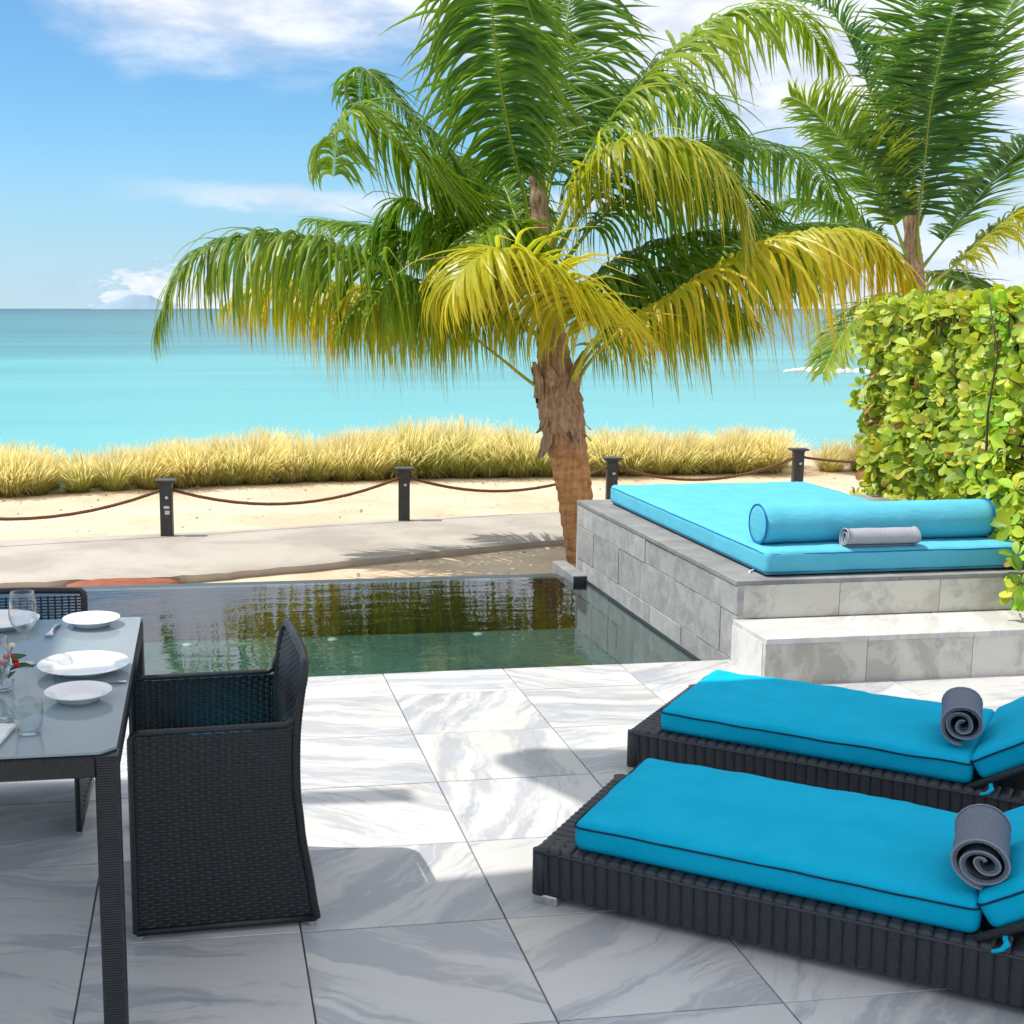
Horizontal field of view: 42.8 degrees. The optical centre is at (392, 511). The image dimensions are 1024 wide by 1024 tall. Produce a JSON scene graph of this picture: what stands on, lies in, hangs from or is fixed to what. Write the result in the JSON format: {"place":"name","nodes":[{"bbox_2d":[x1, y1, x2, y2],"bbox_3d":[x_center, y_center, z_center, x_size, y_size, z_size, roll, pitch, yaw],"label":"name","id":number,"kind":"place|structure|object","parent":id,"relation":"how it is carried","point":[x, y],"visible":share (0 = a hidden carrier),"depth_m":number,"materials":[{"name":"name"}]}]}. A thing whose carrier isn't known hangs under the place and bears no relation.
{"place":"outdoors","nodes":[
{"label":"outdoors","id":0,"kind":"place"},
{"bbox_2d":[0,448,17,489],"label":"fountain grass","id":1,"kind":"object","parent":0,"point":[4,470],"depth_m":20.50,"materials":[{"name":"yellow plant"}]},
{"bbox_2d":[0,437,70,497],"bbox_3d":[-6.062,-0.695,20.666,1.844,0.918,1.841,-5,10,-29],"label":"fountain grass","id":2,"kind":"object","parent":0,"point":[6,491],"depth_m":20.46,"materials":[{"name":"yellow plant"}]},
{"bbox_2d":[1,451,69,495],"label":"fountain grass","id":3,"kind":"object","parent":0,"point":[37,490],"depth_m":20.71,"materials":[{"name":"yellow plant"}]},
{"bbox_2d":[24,444,74,489],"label":"fountain grass","id":4,"kind":"object","parent":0,"point":[53,486],"depth_m":21.45,"materials":[{"name":"yellow plant"}]},
{"bbox_2d":[43,446,114,493],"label":"fountain grass","id":5,"kind":"object","parent":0,"point":[76,475],"depth_m":20.95,"materials":[{"name":"yellow plant"}]},
{"bbox_2d":[72,442,154,491],"bbox_3d":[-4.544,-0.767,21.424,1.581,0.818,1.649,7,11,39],"label":"fountain grass","id":6,"kind":"object","parent":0,"point":[112,475],"depth_m":21.17,"materials":[{"name":"yellow plant"}]},
{"bbox_2d":[94,294,176,308],"bbox_3d":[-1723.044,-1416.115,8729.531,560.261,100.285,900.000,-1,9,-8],"label":"island hill","id":7,"kind":"structure","parent":0,"point":[133,301],"depth_m":8431.49,"materials":[{"name":"white"}]},
{"bbox_2d":[108,438,191,489],"bbox_3d":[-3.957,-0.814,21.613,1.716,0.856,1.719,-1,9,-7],"label":"fountain grass","id":8,"kind":"object","parent":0,"point":[146,482],"depth_m":21.34,"materials":[{"name":"yellow plant"}]},
{"bbox_2d":[131,434,189,465],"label":"fountain grass","id":9,"kind":"object","parent":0,"point":[162,446],"depth_m":22.17,"materials":[{"name":"yellow plant"}]},
{"bbox_2d":[170,440,244,486],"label":"fountain grass","id":10,"kind":"object","parent":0,"point":[211,481],"depth_m":21.68,"materials":[{"name":"yellow plant"}]},
{"bbox_2d":[188,431,241,463],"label":"fountain grass","id":11,"kind":"object","parent":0,"point":[221,441],"depth_m":22.64,"materials":[{"name":"yellow plant"}]},
{"bbox_2d":[205,424,321,484],"bbox_3d":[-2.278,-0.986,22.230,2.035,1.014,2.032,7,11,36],"label":"fountain grass","id":12,"kind":"object","parent":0,"point":[253,478],"depth_m":21.89,"materials":[{"name":"yellow plant"}]},
{"bbox_2d":[0,512,563,587],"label":"path","id":13,"kind":"structure","parent":0,"point":[194,557],"depth_m":15.66,"materials":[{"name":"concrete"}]},
{"bbox_2d":[154,478,177,535],"bbox_3d":[-2.885,0.010,16.576,0.264,0.870,0.201,0,9,0],"label":"bollard","id":14,"kind":"object","parent":13,"relation":"on","point":[166,508],"visible":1,"depth_m":16.51,"materials":[{"name":"metal"}]},
{"bbox_2d":[0,490,158,520],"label":"rope","id":15,"kind":"object","parent":14,"relation":"hanging from","point":[78,512],"visible":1,"depth_m":16.15,"materials":[{"name":"brown fabric"}]},
{"bbox_2d":[172,477,397,505],"bbox_3d":[-1.363,-0.244,17.153,3.179,0.313,0.046,-4,10,-22],"label":"rope","id":16,"kind":"object","parent":14,"relation":"attached to","point":[284,503],"visible":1,"depth_m":17.13,"materials":[{"name":"brown fabric"}]},
{"bbox_2d":[394,467,413,520],"bbox_3d":[0.159,-0.179,17.780,0.264,0.870,0.201,0,9,0],"label":"bollard","id":17,"kind":"object","parent":13,"relation":"on","point":[403,493],"visible":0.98,"depth_m":17.71,"materials":[{"name":"metal"}]},
{"bbox_2d":[410,466,606,492],"bbox_3d":[1.684,-0.434,18.365,3.190,0.313,0.046,-4,10,-22],"label":"rope","id":18,"kind":"object","parent":17,"relation":"attached to","point":[489,490],"visible":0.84,"depth_m":18.24,"materials":[{"name":"brown fabric"}]},
{"bbox_2d":[252,434,321,483],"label":"fountain grass","id":19,"kind":"object","parent":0,"point":[292,477],"depth_m":22.05,"materials":[{"name":"yellow plant"}]},
{"bbox_2d":[277,428,327,476],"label":"fountain grass","id":20,"kind":"object","parent":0,"point":[302,439],"depth_m":22.86,"materials":[{"name":"yellow plant"}]},
{"bbox_2d":[283,436,366,481],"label":"fountain grass","id":21,"kind":"object","parent":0,"point":[324,476],"depth_m":22.23,"materials":[{"name":"yellow plant"}]},
{"bbox_2d":[295,427,385,481],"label":"fountain grass","id":22,"kind":"object","parent":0,"point":[345,476],"depth_m":22.32,"materials":[{"name":"yellow plant"}]},
{"bbox_2d":[323,424,421,480],"bbox_3d":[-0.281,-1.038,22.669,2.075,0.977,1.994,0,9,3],"label":"fountain grass","id":23,"kind":"object","parent":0,"point":[379,475],"depth_m":22.41,"materials":[{"name":"yellow plant"}]},
{"bbox_2d":[355,427,400,474],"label":"fountain grass","id":24,"kind":"object","parent":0,"point":[376,440],"depth_m":23.27,"materials":[{"name":"yellow plant"}]},
{"bbox_2d":[419,413,525,478],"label":"fountain grass","id":25,"kind":"object","parent":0,"point":[466,473],"depth_m":22.69,"materials":[{"name":"yellow plant"}]},
{"bbox_2d":[0,309,961,483],"bbox_3d":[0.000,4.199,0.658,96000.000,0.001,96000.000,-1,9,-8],"label":"sea","id":26,"kind":"structure","parent":0,"point":[76,379],"depth_m":68.94,"materials":[{"name":"teal liquid"}]},
{"bbox_2d":[783,367,870,373],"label":"wave crest","id":27,"kind":"object","parent":26,"relation":"on","point":[855,371],"visible":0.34,"depth_m":85.84,"materials":[{"name":"liquid"}]},
{"bbox_2d":[464,421,505,461],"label":"fountain grass","id":28,"kind":"object","parent":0,"point":[484,429],"depth_m":23.77,"materials":[{"name":"beige plant"}]},
{"bbox_2d":[456,427,536,478],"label":"fountain grass","id":29,"kind":"object","parent":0,"point":[489,471],"depth_m":22.75,"materials":[{"name":"yellow plant"}]},
{"bbox_2d":[467,418,549,477],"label":"fountain grass","id":30,"kind":"object","parent":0,"point":[520,471],"depth_m":22.81,"materials":[{"name":"yellow plant"}]},
{"bbox_2d":[0,449,1019,583],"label":"sand beach","id":31,"kind":"structure","parent":0,"point":[140,516],"depth_m":19.31,"materials":[{"name":"beige sand"}]},
{"bbox_2d":[66,578,180,586],"bbox_3d":[-2.895,0.757,13.955,1.220,0.100,1.220,-1,9,-8],"label":"round cover","id":32,"kind":"object","parent":31,"relation":"on","point":[123,581],"visible":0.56,"depth_m":13.79,"materials":[{"name":"metal"}]},
{"bbox_2d":[130,434,228,488],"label":"fountain grass","id":33,"kind":"object","parent":31,"relation":"on","point":[188,480],"depth_m":21.47,"materials":[{"name":"yellow plant"}]},
{"bbox_2d":[174,436,220,458],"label":"fountain grass","id":34,"kind":"object","parent":31,"relation":"on","point":[195,441],"depth_m":22.45,"materials":[{"name":"yellow plant"}]},
{"bbox_2d":[191,430,273,485],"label":"fountain grass","id":35,"kind":"object","parent":31,"relation":"on","point":[231,476],"depth_m":21.80,"materials":[{"name":"yellow plant"}]},
{"bbox_2d":[359,414,467,479],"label":"fountain grass","id":36,"kind":"object","parent":31,"relation":"on","point":[412,461],"depth_m":22.47,"materials":[{"name":"yellow plant"}]},
{"bbox_2d":[17,475,852,574],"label":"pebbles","id":37,"kind":"object","parent":31,"relation":"on","point":[197,486],"visible":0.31,"depth_m":20.78,"materials":[{"name":"brown stone"}]},
{"bbox_2d":[389,416,484,478],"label":"fountain grass","id":38,"kind":"object","parent":31,"relation":"on","point":[441,474],"depth_m":22.64,"materials":[{"name":"yellow plant"}]},
{"bbox_2d":[151,0,929,564],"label":"palm tree","id":39,"kind":"object","parent":31,"relation":"on","point":[483,268],"visible":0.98,"depth_m":14.11,"materials":[{"name":"green plant"}]},
{"bbox_2d":[602,456,622,498],"bbox_3d":[3.208,-0.370,18.999,0.264,0.870,0.201,0,9,0],"label":"bollard","id":40,"kind":"object","parent":31,"relation":"on","point":[612,471],"visible":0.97,"depth_m":18.92,"materials":[{"name":"metal"}]},
{"bbox_2d":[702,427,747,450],"bbox_3d":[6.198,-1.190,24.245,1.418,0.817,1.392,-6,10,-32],"label":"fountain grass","id":41,"kind":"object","parent":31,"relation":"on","point":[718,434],"depth_m":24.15,"materials":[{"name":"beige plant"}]},
{"bbox_2d":[759,429,811,467],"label":"fountain grass","id":42,"kind":"object","parent":31,"relation":"on","point":[793,446],"depth_m":24.26,"materials":[{"name":"yellow plant"}]},
{"bbox_2d":[788,448,808,481],"bbox_3d":[6.305,-0.559,20.200,0.264,0.870,0.201,0,9,0],"label":"bollard","id":43,"kind":"object","parent":31,"relation":"on","point":[797,471],"visible":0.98,"depth_m":20.12,"materials":[{"name":"metal"}]},
{"bbox_2d":[618,457,793,480],"bbox_3d":[4.757,-0.625,19.575,3.226,0.314,0.046,-3,10,-21],"label":"rope","id":44,"kind":"object","parent":43,"relation":"attached to","point":[707,479],"visible":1,"depth_m":19.56,"materials":[{"name":"brown fabric"}]},
{"bbox_2d":[804,456,856,462],"bbox_3d":[7.948,-0.885,20.846,3.460,0.194,0.046,-4,10,-22],"label":"rope","id":45,"kind":"object","parent":43,"relation":"attached to","point":[828,460],"visible":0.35,"depth_m":20.39,"materials":[{"name":"brown fabric"}]},
{"bbox_2d":[737,0,1023,386],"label":"palm tree","id":46,"kind":"object","parent":31,"relation":"on","point":[901,153],"visible":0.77,"depth_m":21.52,"materials":[{"name":"green plant"}]},
{"bbox_2d":[0,660,1023,1023],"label":"patio","id":47,"kind":"structure","parent":0,"point":[438,806],"depth_m":3.80,"materials":[{"name":"tile"}]},
{"bbox_2d":[0,587,94,835],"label":"wicker armchair","id":48,"kind":"object","parent":47,"relation":"on","point":[83,787],"visible":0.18,"depth_m":4.68,"materials":[{"name":"wicker"}]},
{"bbox_2d":[0,617,144,1023],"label":"dining table","id":49,"kind":"object","parent":47,"relation":"on","point":[77,742],"visible":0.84,"depth_m":3.13,"materials":[{"name":"grey glass"}]},
{"bbox_2d":[0,635,11,722],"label":"wine glass","id":50,"kind":"object","parent":49,"relation":"on","point":[4,721],"visible":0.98,"depth_m":3.23,"materials":[{"name":"clear glass"}]},
{"bbox_2d":[0,723,15,744],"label":"napkin","id":51,"kind":"object","parent":49,"relation":"on","point":[6,729],"visible":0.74,"depth_m":3.15,"materials":[{"name":"white fabric"}]},
{"bbox_2d":[0,642,32,693],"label":"flower arrangement","id":52,"kind":"object","parent":49,"relation":"on","point":[14,659],"visible":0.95,"depth_m":3.51,"materials":[{"name":"red plant"}]},
{"bbox_2d":[0,609,39,631],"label":"dinner plate","id":53,"kind":"object","parent":49,"relation":"on","point":[19,619],"visible":0.95,"depth_m":4.27,"materials":[{"name":"white ceramic"}]},
{"bbox_2d":[8,590,37,666],"bbox_3d":[-1.068,0.336,3.754,0.082,0.214,0.082,-1,9,-8],"label":"wine glass","id":54,"kind":"object","parent":49,"relation":"on","point":[32,664],"visible":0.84,"depth_m":3.75,"materials":[{"name":"clear glass"}]},
{"bbox_2d":[13,696,43,735],"bbox_3d":[-0.884,0.497,3.152,0.072,0.080,0.072,-1,9,-8],"label":"tumbler","id":55,"kind":"object","parent":49,"relation":"on","point":[31,733],"visible":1,"depth_m":3.15,"materials":[{"name":"clear glass"}]},
{"bbox_2d":[44,623,60,635],"bbox_3d":[-1.087,0.375,4.152,0.023,0.010,0.183,-1,9,-3],"label":"fork","id":56,"kind":"object","parent":49,"relation":"on","point":[50,632],"visible":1,"depth_m":4.13,"materials":[{"name":"metal"}]},
{"bbox_2d":[44,680,111,705],"bbox_3d":[-0.829,0.483,3.424,0.177,0.027,0.177,-1,9,-8],"label":"dinner plate","id":57,"kind":"object","parent":49,"relation":"on","point":[78,693],"visible":1,"depth_m":3.46,"materials":[{"name":"white ceramic"}]},
{"bbox_2d":[36,650,129,678],"bbox_3d":[-0.880,0.441,3.698,0.261,0.025,0.261,-1,9,-8],"label":"dinner plate","id":58,"kind":"object","parent":49,"relation":"on","point":[84,664],"visible":1,"depth_m":3.73,"materials":[{"name":"white ceramic"}]},
{"bbox_2d":[54,680,125,683],"bbox_3d":[-0.830,0.467,3.566,0.192,0.010,0.024,-2,9,-11],"label":"fork","id":59,"kind":"object","parent":49,"relation":"on","point":[103,681],"visible":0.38,"depth_m":3.57,"materials":[{"name":"metal"}]},
{"bbox_2d":[62,611,119,628],"bbox_3d":[-0.982,0.356,4.229,0.185,0.027,0.185,-1,9,-8],"label":"dinner plate","id":60,"kind":"object","parent":49,"relation":"on","point":[91,620],"visible":1,"depth_m":4.27,"materials":[{"name":"white ceramic"}]},
{"bbox_2d":[126,619,320,941],"bbox_3d":[-0.519,0.762,3.892,0.532,0.789,0.576,-2,9,-11],"label":"wicker armchair","id":61,"kind":"object","parent":47,"relation":"on","point":[211,779],"visible":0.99,"depth_m":3.65,"materials":[{"name":"wicker"}]},
{"bbox_2d":[532,758,1023,1005],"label":"sun lounger","id":62,"kind":"object","parent":47,"relation":"on","point":[864,881],"visible":0.96,"depth_m":3.61,"materials":[{"name":"blue fabric"}]},
{"bbox_2d":[950,804,1011,889],"bbox_3d":[1.554,0.880,3.423,0.143,0.137,0.279,4,10,25],"label":"rolled towel","id":63,"kind":"object","parent":62,"relation":"on","point":[980,855],"visible":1,"depth_m":3.34,"materials":[{"name":"grey fabric"}]},
{"bbox_2d":[576,494,1023,663],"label":"daybed platform","id":64,"kind":"structure","parent":47,"relation":"on","point":[653,593],"depth_m":7.06,"materials":[{"name":"grey stone"}]},
{"bbox_2d":[611,481,1023,575],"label":"daybed mattress","id":65,"kind":"object","parent":64,"relation":"on","point":[714,517],"visible":0.61,"depth_m":6.94,"materials":[{"name":"teal fabric"}]},
{"bbox_2d":[749,498,995,543],"bbox_3d":[2.511,0.046,6.786,1.287,0.212,0.212,-1,9,-9],"label":"bolster","id":66,"kind":"object","parent":65,"relation":"on","point":[821,522],"visible":0.91,"depth_m":6.70,"materials":[{"name":"teal fabric"}]},
{"bbox_2d":[839,526,920,546],"bbox_3d":[2.482,0.127,6.606,0.405,0.103,0.105,-1,9,-7],"label":"rolled towel","id":67,"kind":"object","parent":65,"relation":"on","point":[874,537],"visible":1,"depth_m":6.57,"materials":[{"name":"grey fabric"}]},
{"bbox_2d":[627,670,1023,812],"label":"sun lounger","id":68,"kind":"object","parent":47,"relation":"on","point":[850,740],"visible":0.89,"depth_m":4.65,"materials":[{"name":"blue fabric"}]},
{"bbox_2d":[940,687,983,745],"bbox_3d":[1.990,0.710,4.532,0.136,0.138,0.285,4,10,23],"label":"rolled towel","id":69,"kind":"object","parent":68,"relation":"on","point":[959,721],"visible":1,"depth_m":4.44,"materials":[{"name":"grey fabric"}]},
{"bbox_2d":[731,610,1023,682],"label":"marble step","id":70,"kind":"object","parent":47,"relation":"on","point":[835,649],"visible":0.95,"depth_m":6.20,"materials":[{"name":"white stone"}]},
{"bbox_2d":[844,282,1023,611],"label":"hedge","id":71,"kind":"object","parent":47,"relation":"on","point":[963,438],"visible":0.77,"depth_m":8.08,"materials":[{"name":"green plant"}]},
{"bbox_2d":[0,0,1023,308],"label":"sky","id":72,"kind":"structure","parent":0,"point":[132,132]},
{"bbox_2d":[510,425,542,457],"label":"fountain grass","id":73,"kind":"object","parent":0,"point":[526,436],"depth_m":23.70,"materials":[{"name":"beige plant"}]},
{"bbox_2d":[513,432,552,477],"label":"fountain grass","id":74,"kind":"object","parent":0,"point":[544,470],"depth_m":22.93,"materials":[{"name":"yellow plant"}]},
{"bbox_2d":[536,428,622,470],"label":"fountain grass","id":75,"kind":"object","parent":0,"point":[592,458],"depth_m":22.85,"materials":[{"name":"yellow plant"}]},
{"bbox_2d":[585,422,647,476],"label":"fountain grass","id":76,"kind":"object","parent":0,"point":[603,461],"depth_m":22.91,"materials":[{"name":"yellow plant"}]},
{"bbox_2d":[589,429,644,454],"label":"fountain grass","id":77,"kind":"object","parent":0,"point":[608,437],"depth_m":23.92,"materials":[{"name":"beige plant"}]},
{"bbox_2d":[599,429,670,475],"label":"fountain grass","id":78,"kind":"object","parent":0,"point":[635,461],"depth_m":23.01,"materials":[{"name":"yellow plant"}]},
{"bbox_2d":[614,422,671,466],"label":"fountain grass","id":79,"kind":"object","parent":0,"point":[641,434],"depth_m":23.95,"materials":[{"name":"beige plant"}]},
{"bbox_2d":[646,429,680,452],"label":"fountain grass","id":80,"kind":"object","parent":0,"point":[665,437],"depth_m":24.02,"materials":[{"name":"beige plant"}]},
{"bbox_2d":[634,432,702,475],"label":"fountain grass","id":81,"kind":"object","parent":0,"point":[664,466],"depth_m":23.13,"materials":[{"name":"yellow plant"}]},
{"bbox_2d":[638,425,730,475],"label":"fountain grass","id":82,"kind":"object","parent":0,"point":[692,466],"depth_m":23.14,"materials":[{"name":"yellow plant"}]},
{"bbox_2d":[681,434,743,474],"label":"fountain grass","id":83,"kind":"object","parent":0,"point":[714,470],"depth_m":23.26,"materials":[{"name":"yellow plant"}]},
{"bbox_2d":[707,422,788,473],"bbox_3d":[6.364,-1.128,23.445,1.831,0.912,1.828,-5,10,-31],"label":"fountain grass","id":84,"kind":"object","parent":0,"point":[744,465],"depth_m":23.22,"materials":[{"name":"yellow plant"}]},
{"bbox_2d":[731,427,817,473],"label":"fountain grass","id":85,"kind":"object","parent":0,"point":[772,455],"depth_m":23.28,"materials":[{"name":"yellow plant"}]},
{"bbox_2d":[805,437,859,472],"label":"fountain grass","id":86,"kind":"object","parent":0,"point":[827,466],"depth_m":23.55,"materials":[{"name":"yellow plant"}]},
{"bbox_2d":[828,430,868,470],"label":"fountain grass","id":87,"kind":"object","parent":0,"point":[858,448],"depth_m":23.61,"materials":[{"name":"yellow plant"}]},
{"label":"ground","id":88,"kind":"structure","parent":0,"visible":0},
{"bbox_2d":[0,573,619,680],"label":"pool basin","id":89,"kind":"object","parent":88,"relation":"in","point":[383,626],"visible":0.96,"depth_m":8.89,"materials":[{"name":"liquid"}]},
{"bbox_2d":[552,560,586,589],"bbox_3d":[1.254,0.446,9.211,0.100,0.100,0.554,-1,9,-8],"label":"stone spout","id":90,"kind":"object","parent":89,"relation":"attached to","point":[575,578],"visible":0.97,"depth_m":9.07,"materials":[{"name":"grey stone"}]}
]}

